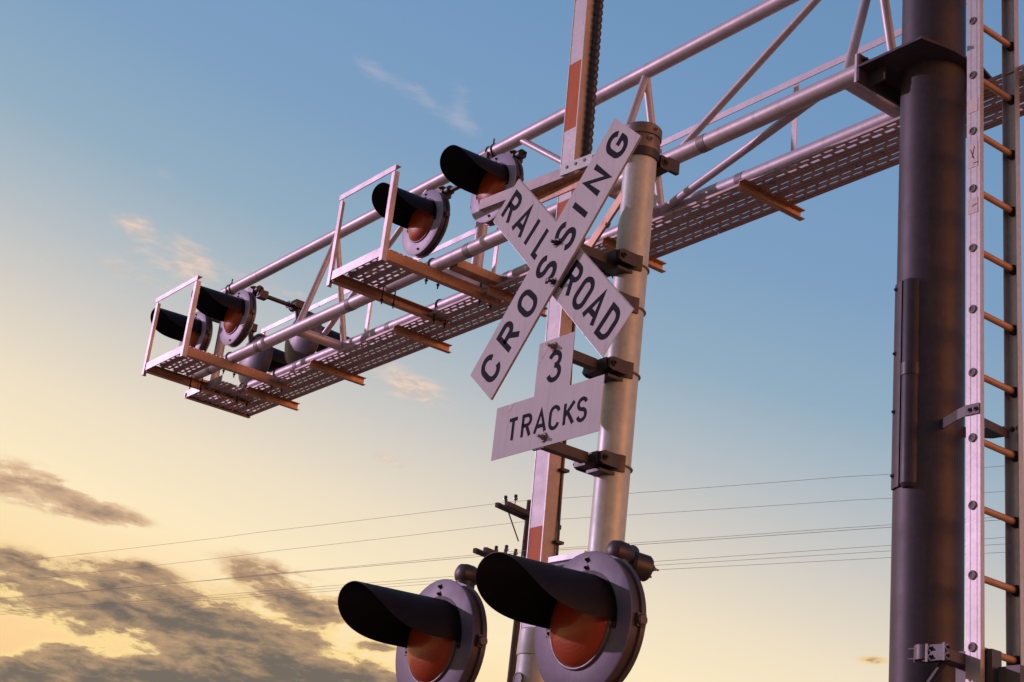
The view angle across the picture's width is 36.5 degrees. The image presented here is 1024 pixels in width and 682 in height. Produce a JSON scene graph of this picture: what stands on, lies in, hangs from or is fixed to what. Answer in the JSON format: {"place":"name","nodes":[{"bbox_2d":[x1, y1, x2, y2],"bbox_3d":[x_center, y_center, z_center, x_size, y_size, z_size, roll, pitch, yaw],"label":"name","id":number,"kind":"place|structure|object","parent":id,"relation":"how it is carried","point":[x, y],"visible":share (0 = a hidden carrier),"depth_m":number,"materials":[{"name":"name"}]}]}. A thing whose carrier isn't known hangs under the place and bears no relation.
{"place":"outdoors","nodes":[
{"label":"outdoors","id":0,"kind":"place"},
{"bbox_2d":[0,0,1023,681],"label":"sky","id":1,"kind":"structure","parent":0,"point":[148,148],"materials":[{"name":"blue"}]},
{"bbox_2d":[513,0,603,681],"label":"crossing gate","id":2,"kind":"structure","parent":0,"point":[544,542],"depth_m":6.99,"materials":[{"name":"metal"}]},
{"label":"ground","id":3,"kind":"structure","parent":0,"visible":0},
{"bbox_2d":[473,494,561,681],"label":"utility pole","id":4,"kind":"object","parent":3,"relation":"on","point":[508,507],"visible":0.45,"depth_m":40.73,"materials":[{"name":"brown wood"}]},
{"bbox_2d":[0,466,999,563],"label":"overhead wire","id":5,"kind":"object","parent":4,"relation":"attached to","point":[481,505],"visible":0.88,"depth_m":42.05,"materials":[{"name":"black metal"}]},
{"bbox_2d":[6,517,993,598],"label":"overhead wire","id":6,"kind":"object","parent":4,"relation":"attached to","point":[469,555],"visible":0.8,"depth_m":41.75,"materials":[{"name":"black metal"}]},
{"bbox_2d":[7,520,995,597],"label":"overhead wire","id":7,"kind":"object","parent":4,"relation":"attached to","point":[510,553],"visible":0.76,"depth_m":42.76,"materials":[{"name":"black metal"}]},
{"bbox_2d":[0,491,1004,582],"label":"overhead wire","id":8,"kind":"object","parent":4,"relation":"attached to","point":[501,524],"visible":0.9,"depth_m":42.34,"materials":[{"name":"black metal"}]},
{"bbox_2d":[0,537,1004,611],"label":"overhead wire","id":9,"kind":"object","parent":4,"relation":"attached to","point":[452,576],"visible":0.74,"depth_m":44.11,"materials":[{"name":"black metal"}]},
{"bbox_2d":[1,552,1003,614],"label":"overhead wire","id":10,"kind":"object","parent":4,"relation":"attached to","point":[424,584],"visible":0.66,"depth_m":45.43,"materials":[{"name":"black metal"}]},
{"bbox_2d":[8,544,999,612],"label":"overhead wire","id":11,"kind":"object","parent":4,"relation":"attached to","point":[451,579],"visible":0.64,"depth_m":45.23,"materials":[{"name":"black metal"}]},
{"bbox_2d":[454,121,679,588],"bbox_3d":[0.110,1.382,5.955,0.548,4.902,1.420,21,-26,-33],"label":"signal mast","id":12,"kind":"object","parent":3,"relation":"on","point":[646,165],"visible":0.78,"depth_m":6.32,"materials":[{"name":"metal"}]},
{"bbox_2d":[338,579,487,681],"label":"signal light","id":13,"kind":"object","parent":12,"relation":"attached to","point":[435,631],"visible":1,"depth_m":5.90,"materials":[{"name":"brown metal"}]},
{"bbox_2d":[470,118,649,399],"bbox_3d":[0.336,-0.264,6.381,0.496,1.073,0.991,21,-26,-33],"label":"crossbuck sign","id":14,"kind":"object","parent":12,"relation":"attached to","point":[569,270],"visible":0.94,"depth_m":6.26,"materials":[{"name":"metal"}]},
{"bbox_2d":[476,551,647,681],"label":"signal light","id":15,"kind":"object","parent":12,"relation":"attached to","point":[585,614],"visible":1,"depth_m":5.24,"materials":[{"name":"brown metal"}]},
{"bbox_2d":[491,331,640,476],"bbox_3d":[0.308,0.271,6.117,0.500,0.479,0.654,21,-26,-33],"label":"track count sign","id":16,"kind":"object","parent":12,"relation":"attached to","point":[554,412],"visible":0.94,"depth_m":6.03,"materials":[{"name":"metal"}]},
{"bbox_2d":[856,0,997,681],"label":"cantilever column","id":17,"kind":"structure","parent":3,"relation":"on","point":[918,76],"depth_m":7.22,"materials":[{"name":"metal"}]},
{"bbox_2d":[184,0,1023,417],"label":"cantilever truss","id":18,"kind":"object","parent":17,"relation":"attached to","point":[746,186],"visible":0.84,"depth_m":9.79,"materials":[{"name":"silver metal"}]},
{"bbox_2d":[150,308,212,364],"bbox_3d":[-2.973,-0.098,14.021,0.588,0.580,0.523,21,-26,-33],"label":"signal light","id":19,"kind":"object","parent":18,"relation":"attached to","point":[171,324],"visible":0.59,"depth_m":13.96,"materials":[{"name":"brown metal"}]},
{"bbox_2d":[141,275,289,406],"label":"service platform","id":20,"kind":"structure","parent":18,"relation":"attached to","point":[186,351],"depth_m":13.19,"materials":[{"name":"silver metal"}]},
{"bbox_2d":[191,285,263,347],"bbox_3d":[-2.477,-0.272,13.404,0.588,0.580,0.523,21,-26,-33],"label":"signal light","id":21,"kind":"object","parent":18,"relation":"attached to","point":[235,314],"visible":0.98,"depth_m":13.37,"materials":[{"name":"brown metal"}]},
{"bbox_2d":[238,324,287,382],"bbox_3d":[-2.262,0.192,14.450,0.588,0.580,0.523,21,-26,-33],"label":"signal light","id":22,"kind":"object","parent":18,"relation":"attached to","point":[270,359],"visible":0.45,"depth_m":14.29,"materials":[{"name":"grey metal"}]},
{"bbox_2d":[285,299,349,363],"bbox_3d":[-1.734,-0.002,13.800,0.588,0.580,0.523,21,-26,-33],"label":"signal light","id":23,"kind":"object","parent":18,"relation":"attached to","point":[297,348],"visible":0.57,"depth_m":13.62,"materials":[{"name":"grey metal"}]},
{"bbox_2d":[372,182,453,257],"bbox_3d":[-0.729,-0.930,11.256,0.588,0.580,0.523,21,-26,-33],"label":"signal light","id":24,"kind":"object","parent":18,"relation":"attached to","point":[422,220],"visible":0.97,"depth_m":11.22,"materials":[{"name":"brown metal"}]},
{"bbox_2d":[326,164,500,327],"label":"service platform","id":25,"kind":"structure","parent":18,"relation":"attached to","point":[383,255],"depth_m":10.94,"materials":[{"name":"silver metal"}]},
{"bbox_2d":[440,145,526,225],"bbox_3d":[-0.206,-1.116,10.607,0.588,0.580,0.523,21,-26,-33],"label":"signal light","id":26,"kind":"object","parent":18,"relation":"attached to","point":[479,177],"visible":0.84,"depth_m":10.62,"materials":[{"name":"brown metal"}]},
{"bbox_2d":[908,642,1023,681],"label":"mounting bracket","id":27,"kind":"object","parent":17,"relation":"attached to","point":[943,655],"visible":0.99,"depth_m":6.39,"materials":[{"name":"silver metal"}]},
{"bbox_2d":[941,0,1023,681],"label":"ladder","id":28,"kind":"object","parent":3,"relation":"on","point":[976,432],"visible":0.99,"depth_m":7.01,"materials":[{"name":"metal"}]}
]}

